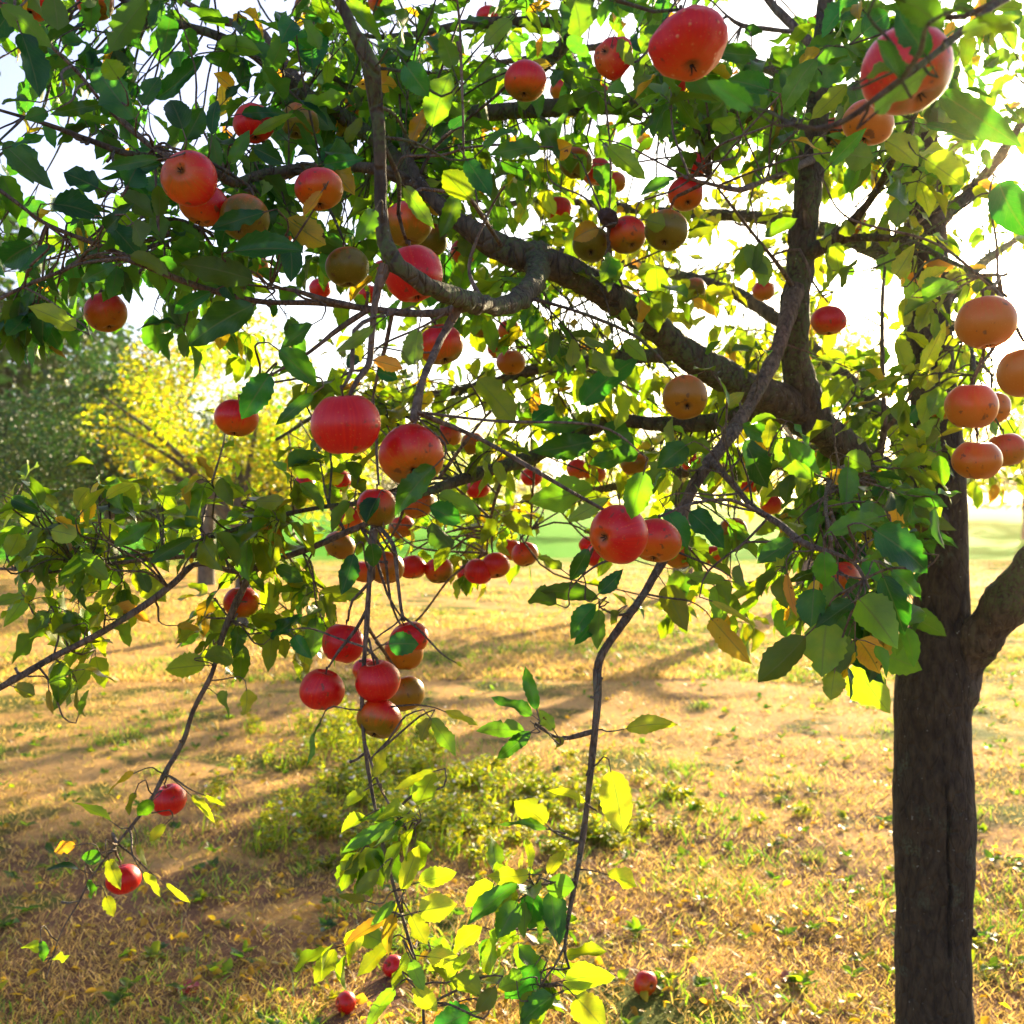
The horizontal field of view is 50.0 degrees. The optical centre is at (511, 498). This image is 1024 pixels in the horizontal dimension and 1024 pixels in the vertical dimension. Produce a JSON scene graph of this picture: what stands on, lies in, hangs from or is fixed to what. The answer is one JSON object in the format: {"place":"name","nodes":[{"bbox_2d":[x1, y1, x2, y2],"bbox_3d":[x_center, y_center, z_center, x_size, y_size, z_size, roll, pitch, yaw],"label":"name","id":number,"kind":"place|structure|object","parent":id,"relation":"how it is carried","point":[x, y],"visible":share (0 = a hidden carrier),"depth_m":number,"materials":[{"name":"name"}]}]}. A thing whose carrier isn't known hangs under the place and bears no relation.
{"place":"outdoors","nodes":[
{"label":"outdoors","id":0,"kind":"place"},
{"bbox_2d":[0,502,1023,1023],"bbox_3d":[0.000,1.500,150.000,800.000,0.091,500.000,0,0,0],"label":"ground","id":1,"kind":"structure","parent":0,"point":[996,534],"depth_m":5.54,"materials":[{"name":"plant"}]},
{"bbox_2d":[0,175,114,498],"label":"woodland tree","id":2,"kind":"object","parent":1,"relation":"on","point":[26,382],"visible":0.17,"depth_m":44.15,"materials":[{"name":"green plant"}]},
{"bbox_2d":[0,216,138,525],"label":"woodland tree","id":3,"kind":"object","parent":1,"relation":"on","point":[113,344],"visible":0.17,"depth_m":45.55,"materials":[{"name":"green plant"}]},
{"bbox_2d":[3,263,142,522],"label":"woodland tree","id":4,"kind":"object","parent":1,"relation":"on","point":[122,346],"visible":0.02,"depth_m":49.29,"materials":[{"name":"green plant"}]},
{"bbox_2d":[0,386,167,552],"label":"dark bush","id":5,"kind":"object","parent":1,"relation":"on","point":[7,412],"visible":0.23,"depth_m":25.56,"materials":[{"name":"green plant"}]},
{"bbox_2d":[37,322,188,512],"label":"woodland tree","id":6,"kind":"object","parent":1,"relation":"on","point":[132,328],"visible":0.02,"depth_m":60.24,"materials":[{"name":"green plant"}]},
{"bbox_2d":[0,341,232,565],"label":"hazel tree","id":7,"kind":"object","parent":1,"relation":"on","point":[58,471],"visible":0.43,"depth_m":20.72,"materials":[{"name":"green plant"}]},
{"bbox_2d":[139,359,226,518],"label":"woodland tree","id":8,"kind":"object","parent":1,"relation":"on","point":[201,414],"visible":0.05,"depth_m":71.50,"materials":[{"name":"yellow plant"}]},
{"bbox_2d":[176,979,199,994],"bbox_3d":[-0.981,1.488,3.321,0.070,0.044,0.096,0,0,-23],"label":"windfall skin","id":9,"kind":"object","parent":1,"relation":"on","point":[188,990],"visible":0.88,"depth_m":3.32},
{"bbox_2d":[69,307,381,628],"bbox_3d":[-3.254,-0.344,12.668,3.433,3.696,2.313,0,0,-19],"label":"apple tree","id":10,"kind":"object","parent":1,"relation":"on","point":[165,446],"visible":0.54,"depth_m":12.30,"materials":[{"name":"yellow plant"}]},
{"bbox_2d":[197,379,279,480],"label":"woodland tree","id":11,"kind":"object","parent":1,"relation":"on","point":[210,418],"visible":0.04,"depth_m":84.45,"materials":[{"name":"yellow plant"}]},
{"bbox_2d":[99,329,461,584],"bbox_3d":[-3.974,-0.803,19.351,6.224,4.607,3.060,0,0,-15],"label":"fruit tree","id":12,"kind":"object","parent":1,"relation":"on","point":[205,575],"visible":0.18,"depth_m":18.85,"materials":[{"name":"yellow plant"}]},
{"bbox_2d":[335,991,357,1014],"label":"apple","id":13,"kind":"object","parent":1,"relation":"on","point":[346,1002],"visible":1,"depth_m":3.14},
{"bbox_2d":[349,454,398,498],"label":"woodland tree","id":14,"kind":"object","parent":1,"relation":"on","point":[387,484],"visible":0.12,"depth_m":124.31,"materials":[{"name":"yellow plant"}]},
{"bbox_2d":[382,954,400,977],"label":"apple","id":15,"kind":"object","parent":1,"relation":"on","point":[391,963],"visible":0.77,"depth_m":3.40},
{"bbox_2d":[204,693,643,859],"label":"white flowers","id":16,"kind":"object","parent":1,"relation":"on","point":[388,792],"visible":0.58,"depth_m":5.38,"materials":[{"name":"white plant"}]},
{"bbox_2d":[433,414,537,496],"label":"fruit tree","id":17,"kind":"object","parent":1,"relation":"on","point":[487,426],"visible":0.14,"depth_m":46.01,"materials":[{"name":"green plant"}]},
{"bbox_2d":[191,695,821,871],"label":"tall weeds","id":18,"kind":"object","parent":1,"relation":"on","point":[445,804],"visible":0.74,"depth_m":5.32,"materials":[{"name":"green plant"}]},
{"bbox_2d":[0,0,1023,1023],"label":"apple tree","id":19,"kind":"object","parent":1,"relation":"on","point":[426,141],"visible":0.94,"depth_m":2.00,"materials":[{"name":"green plant"}]},
{"bbox_2d":[76,0,113,20],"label":"apple","id":20,"kind":"object","parent":19,"relation":"attached to","point":[103,11],"visible":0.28,"depth_m":2.12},
{"bbox_2d":[83,290,127,331],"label":"apple","id":21,"kind":"object","parent":19,"relation":"attached to","point":[110,315],"visible":0.89,"depth_m":1.88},
{"bbox_2d":[105,861,141,894],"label":"apple","id":22,"kind":"object","parent":19,"relation":"attached to","point":[131,876],"visible":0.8,"depth_m":2.12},
{"bbox_2d":[153,782,186,815],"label":"apple","id":23,"kind":"object","parent":19,"relation":"attached to","point":[172,797],"visible":0.83,"depth_m":2.11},
{"bbox_2d":[160,150,217,206],"bbox_3d":[-0.441,-0.437,1.508,0.076,0.076,0.075,19,-3,8],"label":"apple","id":24,"kind":"object","parent":19,"relation":"attached to","point":[188,178],"visible":0.97,"depth_m":1.48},
{"bbox_2d":[179,188,226,226],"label":"apple","id":25,"kind":"object","parent":19,"relation":"attached to","point":[207,214],"visible":0.45,"depth_m":1.60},
{"bbox_2d":[214,394,258,436],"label":"apple","id":26,"kind":"object","parent":19,"relation":"attached to","point":[228,420],"visible":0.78,"depth_m":1.74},
{"bbox_2d":[223,583,258,617],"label":"apple","id":27,"kind":"object","parent":19,"relation":"attached to","point":[250,606],"visible":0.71,"depth_m":2.08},
{"bbox_2d":[220,193,269,239],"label":"apple","id":28,"kind":"object","parent":19,"relation":"hanging from","point":[245,201],"visible":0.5,"depth_m":1.59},
{"bbox_2d":[233,102,273,143],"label":"apple","id":29,"kind":"object","parent":19,"relation":"attached to","point":[242,124],"visible":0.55,"depth_m":1.80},
{"bbox_2d":[282,102,318,139],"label":"apple","id":30,"kind":"object","parent":19,"relation":"attached to","point":[296,134],"visible":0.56,"depth_m":1.99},
{"bbox_2d":[294,163,342,210],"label":"apple","id":31,"kind":"object","parent":19,"relation":"attached to","point":[308,182],"visible":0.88,"depth_m":1.62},
{"bbox_2d":[309,278,331,296],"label":"apple","id":32,"kind":"object","parent":19,"relation":"attached to","point":[315,287],"visible":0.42,"depth_m":2.98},
{"bbox_2d":[299,667,344,709],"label":"apple","id":33,"kind":"object","parent":19,"relation":"hanging from","point":[321,689],"visible":0.96,"depth_m":1.77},
{"bbox_2d":[325,471,350,491],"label":"apple","id":34,"kind":"object","parent":19,"relation":"attached to","point":[346,481],"visible":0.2,"depth_m":2.71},
{"bbox_2d":[324,531,354,558],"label":"apple","id":35,"kind":"object","parent":19,"relation":"attached to","point":[343,547],"visible":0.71,"depth_m":2.40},
{"bbox_2d":[322,619,362,662],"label":"apple","id":36,"kind":"object","parent":19,"relation":"hanging from","point":[349,653],"visible":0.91,"depth_m":1.83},
{"bbox_2d":[310,385,380,453],"bbox_3d":[-0.191,-0.091,1.261,0.081,0.079,0.080,1,7,32],"label":"apple","id":37,"kind":"object","parent":19,"relation":"hanging from","point":[344,424],"visible":1,"depth_m":1.23,"materials":[{"name":"food"}]},
{"bbox_2d":[325,243,368,286],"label":"apple","id":38,"kind":"object","parent":19,"relation":"attached to","point":[347,266],"visible":1,"depth_m":1.79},
{"bbox_2d":[338,506,362,528],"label":"apple","id":39,"kind":"object","parent":19,"relation":"attached to","point":[357,519],"visible":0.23,"depth_m":2.52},
{"bbox_2d":[356,561,367,582],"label":"apple","id":40,"kind":"object","parent":19,"relation":"attached to","point":[362,577],"visible":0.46,"depth_m":2.98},
{"bbox_2d":[356,484,395,525],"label":"apple","id":41,"kind":"object","parent":19,"relation":"attached to","point":[385,512],"visible":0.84,"depth_m":1.83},
{"bbox_2d":[355,657,400,701],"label":"apple","id":42,"kind":"object","parent":19,"relation":"attached to","point":[379,682],"visible":0.99,"depth_m":1.75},
{"bbox_2d":[356,700,402,738],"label":"apple","id":43,"kind":"object","parent":19,"relation":"attached to","point":[381,720],"visible":0.91,"depth_m":1.75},
{"bbox_2d":[374,551,403,583],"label":"apple","id":44,"kind":"object","parent":19,"relation":"attached to","point":[391,567],"visible":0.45,"depth_m":2.11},
{"bbox_2d":[388,513,414,538],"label":"apple","id":45,"kind":"object","parent":19,"relation":"attached to","point":[403,531],"visible":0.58,"depth_m":2.82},
{"bbox_2d":[384,640,423,669],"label":"apple","id":46,"kind":"object","parent":19,"relation":"hanging from","point":[412,660],"visible":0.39,"depth_m":1.99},
{"bbox_2d":[388,676,424,711],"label":"apple","id":47,"kind":"object","parent":19,"relation":"hanging from","point":[411,689],"visible":0.73,"depth_m":1.99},
{"bbox_2d":[389,619,428,649],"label":"apple","id":48,"kind":"object","parent":19,"relation":"hanging from","point":[416,634],"visible":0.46,"depth_m":1.99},
{"bbox_2d":[388,201,432,246],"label":"apple","id":49,"kind":"object","parent":19,"relation":"attached to","point":[417,231],"visible":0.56,"depth_m":1.60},
{"bbox_2d":[378,424,443,482],"bbox_3d":[-0.121,-0.052,1.330,0.078,0.076,0.074,0,0,10],"label":"apple","id":50,"kind":"object","parent":19,"relation":"hanging from","point":[404,450],"visible":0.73,"depth_m":1.30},
{"bbox_2d":[385,241,442,301],"bbox_3d":[-0.127,-0.292,1.405,0.077,0.077,0.079,-8,-6,-29],"label":"apple","id":51,"kind":"object","parent":19,"relation":"attached to","point":[424,259],"visible":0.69,"depth_m":1.38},
{"bbox_2d":[402,551,425,578],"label":"apple","id":52,"kind":"object","parent":19,"relation":"hanging from","point":[414,566],"visible":0.89,"depth_m":2.60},
{"bbox_2d":[404,495,433,518],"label":"apple","id":53,"kind":"object","parent":19,"relation":"attached to","point":[427,500],"visible":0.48,"depth_m":2.17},
{"bbox_2d":[419,223,447,255],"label":"apple","id":54,"kind":"object","parent":19,"relation":"attached to","point":[435,243],"visible":0.39,"depth_m":2.11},
{"bbox_2d":[425,558,452,583],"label":"apple","id":55,"kind":"object","parent":19,"relation":"attached to","point":[443,573],"visible":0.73,"depth_m":2.60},
{"bbox_2d":[422,321,462,364],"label":"apple","id":56,"kind":"object","parent":19,"relation":"attached to","point":[451,349],"visible":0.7,"depth_m":1.70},
{"bbox_2d":[439,420,461,445],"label":"apple","id":57,"kind":"object","parent":19,"relation":"attached to","point":[453,437],"visible":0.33,"depth_m":2.60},
{"bbox_2d":[460,430,482,454],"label":"apple","id":58,"kind":"object","parent":19,"relation":"attached to","point":[469,447],"visible":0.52,"depth_m":2.85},
{"bbox_2d":[464,555,490,583],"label":"apple","id":59,"kind":"object","parent":19,"relation":"hanging from","point":[476,571],"visible":0.91,"depth_m":2.43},
{"bbox_2d":[466,480,489,497],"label":"apple","id":60,"kind":"object","parent":19,"relation":"attached to","point":[473,491],"visible":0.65,"depth_m":2.99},
{"bbox_2d":[476,1,497,16],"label":"apple","id":61,"kind":"object","parent":19,"relation":"attached to","point":[482,11],"visible":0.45,"depth_m":2.97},
{"bbox_2d":[483,550,509,577],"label":"apple","id":62,"kind":"object","parent":19,"relation":"hanging from","point":[497,564],"visible":0.94,"depth_m":2.43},
{"bbox_2d":[499,537,518,560],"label":"apple","id":63,"kind":"object","parent":19,"relation":"attached to","point":[511,545],"visible":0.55,"depth_m":2.98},
{"bbox_2d":[496,346,525,374],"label":"apple","id":64,"kind":"object","parent":19,"relation":"attached to","point":[510,362],"visible":0.97,"depth_m":2.51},
{"bbox_2d":[511,541,537,566],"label":"apple","id":65,"kind":"object","parent":19,"relation":"attached to","point":[521,555],"visible":0.97,"depth_m":2.63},
{"bbox_2d":[504,59,546,101],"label":"apple","id":66,"kind":"object","parent":19,"relation":"attached to","point":[525,80],"visible":1,"depth_m":1.83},
{"bbox_2d":[521,468,542,485],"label":"apple","id":67,"kind":"object","parent":19,"relation":"attached to","point":[526,480],"visible":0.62,"depth_m":2.98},
{"bbox_2d":[549,79,571,97],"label":"apple","id":68,"kind":"object","parent":19,"relation":"attached to","point":[555,90],"visible":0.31,"depth_m":2.98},
{"bbox_2d":[550,194,571,217],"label":"apple","id":69,"kind":"object","parent":19,"relation":"attached to","point":[564,204],"visible":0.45,"depth_m":2.71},
{"bbox_2d":[559,147,592,178],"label":"apple","id":70,"kind":"object","parent":19,"relation":"attached to","point":[575,174],"visible":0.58,"depth_m":2.25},
{"bbox_2d":[566,457,586,478],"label":"apple","id":71,"kind":"object","parent":19,"relation":"hanging from","point":[579,464],"visible":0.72,"depth_m":2.98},
{"bbox_2d":[572,228,607,262],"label":"apple","id":72,"kind":"object","parent":19,"relation":"attached to","point":[593,250],"visible":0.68,"depth_m":2.05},
{"bbox_2d":[589,547,600,567],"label":"apple","id":73,"kind":"object","parent":19,"relation":"attached to","point":[595,558],"visible":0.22,"depth_m":2.85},
{"bbox_2d":[585,465,605,481],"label":"apple","id":74,"kind":"object","parent":19,"relation":"hanging from","point":[602,474],"visible":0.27,"depth_m":2.98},
{"bbox_2d":[584,155,608,185],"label":"apple","id":75,"kind":"object","parent":19,"relation":"attached to","point":[590,173],"visible":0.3,"depth_m":2.42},
{"bbox_2d":[598,205,617,227],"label":"shrivelled apple","id":76,"kind":"object","parent":19,"relation":"on","point":[606,215],"visible":0.96,"depth_m":1.96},
{"bbox_2d":[594,36,632,80],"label":"apple","id":77,"kind":"object","parent":19,"relation":"attached to","point":[610,64],"visible":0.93,"depth_m":1.94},
{"bbox_2d":[589,505,647,563],"bbox_3d":[0.140,0.045,1.397,0.076,0.076,0.076,-9,-38,-43],"label":"apple","id":78,"kind":"object","parent":19,"relation":"attached to","point":[618,534],"visible":0.98,"depth_m":1.37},
{"bbox_2d":[612,171,625,192],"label":"apple","id":79,"kind":"object","parent":19,"relation":"attached to","point":[619,178],"visible":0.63,"depth_m":2.98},
{"bbox_2d":[609,215,645,253],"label":"apple","id":80,"kind":"object","parent":19,"relation":"attached to","point":[627,235],"visible":0.91,"depth_m":1.99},
{"bbox_2d":[620,452,648,475],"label":"apple","id":81,"kind":"object","parent":19,"relation":"attached to","point":[637,465],"visible":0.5,"depth_m":2.60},
{"bbox_2d":[639,514,681,561],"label":"apple","id":82,"kind":"object","parent":19,"relation":"attached to","point":[664,542],"visible":0.84,"depth_m":1.59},
{"bbox_2d":[644,209,688,251],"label":"apple","id":83,"kind":"object","parent":19,"relation":"attached to","point":[671,235],"visible":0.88,"depth_m":1.84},
{"bbox_2d":[667,547,688,568],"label":"apple","id":84,"kind":"object","parent":19,"relation":"attached to","point":[676,563],"visible":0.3,"depth_m":2.32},
{"bbox_2d":[662,374,707,419],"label":"apple","id":85,"kind":"object","parent":19,"relation":"attached to","point":[684,396],"visible":1,"depth_m":1.70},
{"bbox_2d":[668,177,703,210],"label":"apple","id":86,"kind":"object","parent":19,"relation":"attached to","point":[691,200],"visible":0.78,"depth_m":2.11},
{"bbox_2d":[648,4,727,81],"bbox_3d":[0.191,-0.500,1.192,0.088,0.085,0.088,-16,-21,28],"label":"apple","id":87,"kind":"object","parent":19,"relation":"attached to","point":[688,44],"visible":1,"depth_m":1.17,"materials":[{"name":"food"}]},
{"bbox_2d":[688,275,705,294],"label":"apple","id":88,"kind":"object","parent":19,"relation":"attached to","point":[698,284],"visible":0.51,"depth_m":2.97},
{"bbox_2d":[720,514,747,534],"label":"apple","id":89,"kind":"object","parent":19,"relation":"attached to","point":[723,524],"visible":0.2,"depth_m":2.59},
{"bbox_2d":[752,282,774,300],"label":"apple","id":90,"kind":"object","parent":19,"relation":"attached to","point":[760,292],"visible":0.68,"depth_m":2.98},
{"bbox_2d":[760,496,782,514],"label":"apple","id":91,"kind":"object","parent":19,"relation":"attached to","point":[772,506],"visible":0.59,"depth_m":2.98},
{"bbox_2d":[810,301,846,334],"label":"apple","id":92,"kind":"object","parent":19,"relation":"attached to","point":[828,320],"visible":1,"depth_m":2.11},
{"bbox_2d":[819,557,861,595],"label":"apple","id":93,"kind":"object","parent":19,"relation":"attached to","point":[848,568],"visible":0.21,"depth_m":1.83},
{"bbox_2d":[842,99,893,145],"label":"apple","id":94,"kind":"object","parent":19,"relation":"attached to","point":[879,128],"visible":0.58,"depth_m":1.64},
{"bbox_2d":[860,27,953,114],"bbox_3d":[0.357,-0.395,1.000,0.082,0.081,0.083,1,-27,-41],"label":"apple","id":95,"kind":"object","parent":19,"relation":"attached to","point":[929,92],"visible":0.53,"depth_m":0.98,"materials":[{"name":"food"}]},
{"bbox_2d":[944,378,998,427],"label":"apple","id":96,"kind":"object","parent":19,"relation":"attached to","point":[972,406],"visible":1,"depth_m":1.59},
{"bbox_2d":[951,433,1002,479],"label":"apple","id":97,"kind":"object","parent":19,"relation":"hanging from","point":[976,460],"visible":1,"depth_m":1.67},
{"bbox_2d":[954,289,1018,348],"bbox_3d":[0.645,-0.245,1.496,0.081,0.079,0.080,-7,-6,16],"label":"apple","id":98,"kind":"object","parent":19,"relation":"attached to","point":[983,322],"visible":1,"depth_m":1.47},
{"bbox_2d":[994,392,1010,422],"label":"apple","id":99,"kind":"object","parent":19,"relation":"attached to","point":[1004,411],"visible":0.33,"depth_m":2.10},
{"bbox_2d":[988,429,1023,466],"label":"apple","id":100,"kind":"object","parent":19,"relation":"attached to","point":[1010,446],"visible":0.78,"depth_m":1.98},
{"bbox_2d":[996,340,1023,396],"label":"apple","id":101,"kind":"object","parent":19,"relation":"hanging from","point":[1010,374],"visible":1,"depth_m":1.45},
{"bbox_2d":[0,605,1023,1023],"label":"green grass tufts","id":102,"kind":"object","parent":1,"relation":"on","point":[686,771],"visible":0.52,"depth_m":4.41,"materials":[{"name":"plant"}]},
{"bbox_2d":[0,660,1023,1023],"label":"ground weeds","id":103,"kind":"object","parent":1,"relation":"on","point":[632,926],"visible":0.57,"depth_m":4.09,"materials":[{"name":"green plant"}]},
{"bbox_2d":[0,646,1023,1023],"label":"fallen leaves","id":104,"kind":"object","parent":1,"relation":"on","point":[362,998],"visible":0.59,"depth_m":3.71,"materials":[{"name":"brown plant"}]},
{"bbox_2d":[499,440,555,503],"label":"woodland tree","id":105,"kind":"object","parent":1,"relation":"on","point":[524,489],"visible":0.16,"depth_m":139.55,"materials":[{"name":"yellow plant"}]},
{"bbox_2d":[634,971,656,995],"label":"apple","id":106,"kind":"object","parent":1,"relation":"on","point":[645,980],"visible":0.94,"depth_m":3.27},
{"bbox_2d":[575,326,794,573],"bbox_3d":[2.668,-0.634,17.095,3.554,4.289,3.042,0,0,-30],"label":"fruit tree","id":107,"kind":"object","parent":1,"relation":"on","point":[771,477],"visible":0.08,"depth_m":16.95,"materials":[{"name":"green plant"}]},
{"bbox_2d":[738,321,897,585],"bbox_3d":[4.160,-0.711,15.407,2.938,4.445,2.430,0,0,0],"label":"fruit tree","id":108,"kind":"object","parent":1,"relation":"on","point":[862,335],"visible":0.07,"depth_m":15.09,"materials":[{"name":"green plant"}]},
{"bbox_2d":[911,421,1016,508],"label":"woodland tree","id":109,"kind":"object","parent":1,"relation":"on","point":[973,440],"visible":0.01,"depth_m":79.86,"materials":[{"name":"green plant"}]},
{"bbox_2d":[964,404,1023,510],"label":"woodland tree","id":110,"kind":"object","parent":1,"relation":"on","point":[1013,487],"visible":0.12,"depth_m":70.52,"materials":[{"name":"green plant"}]},
{"bbox_2d":[973,405,1023,538],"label":"fruit tree","id":111,"kind":"object","parent":1,"relation":"on","point":[1021,425],"visible":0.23,"depth_m":39.97,"materials":[{"name":"green plant"}]},
{"bbox_2d":[0,0,1023,501],"label":"sky","id":112,"kind":"structure","parent":0,"point":[73,153],"materials":[{"name":"white"}]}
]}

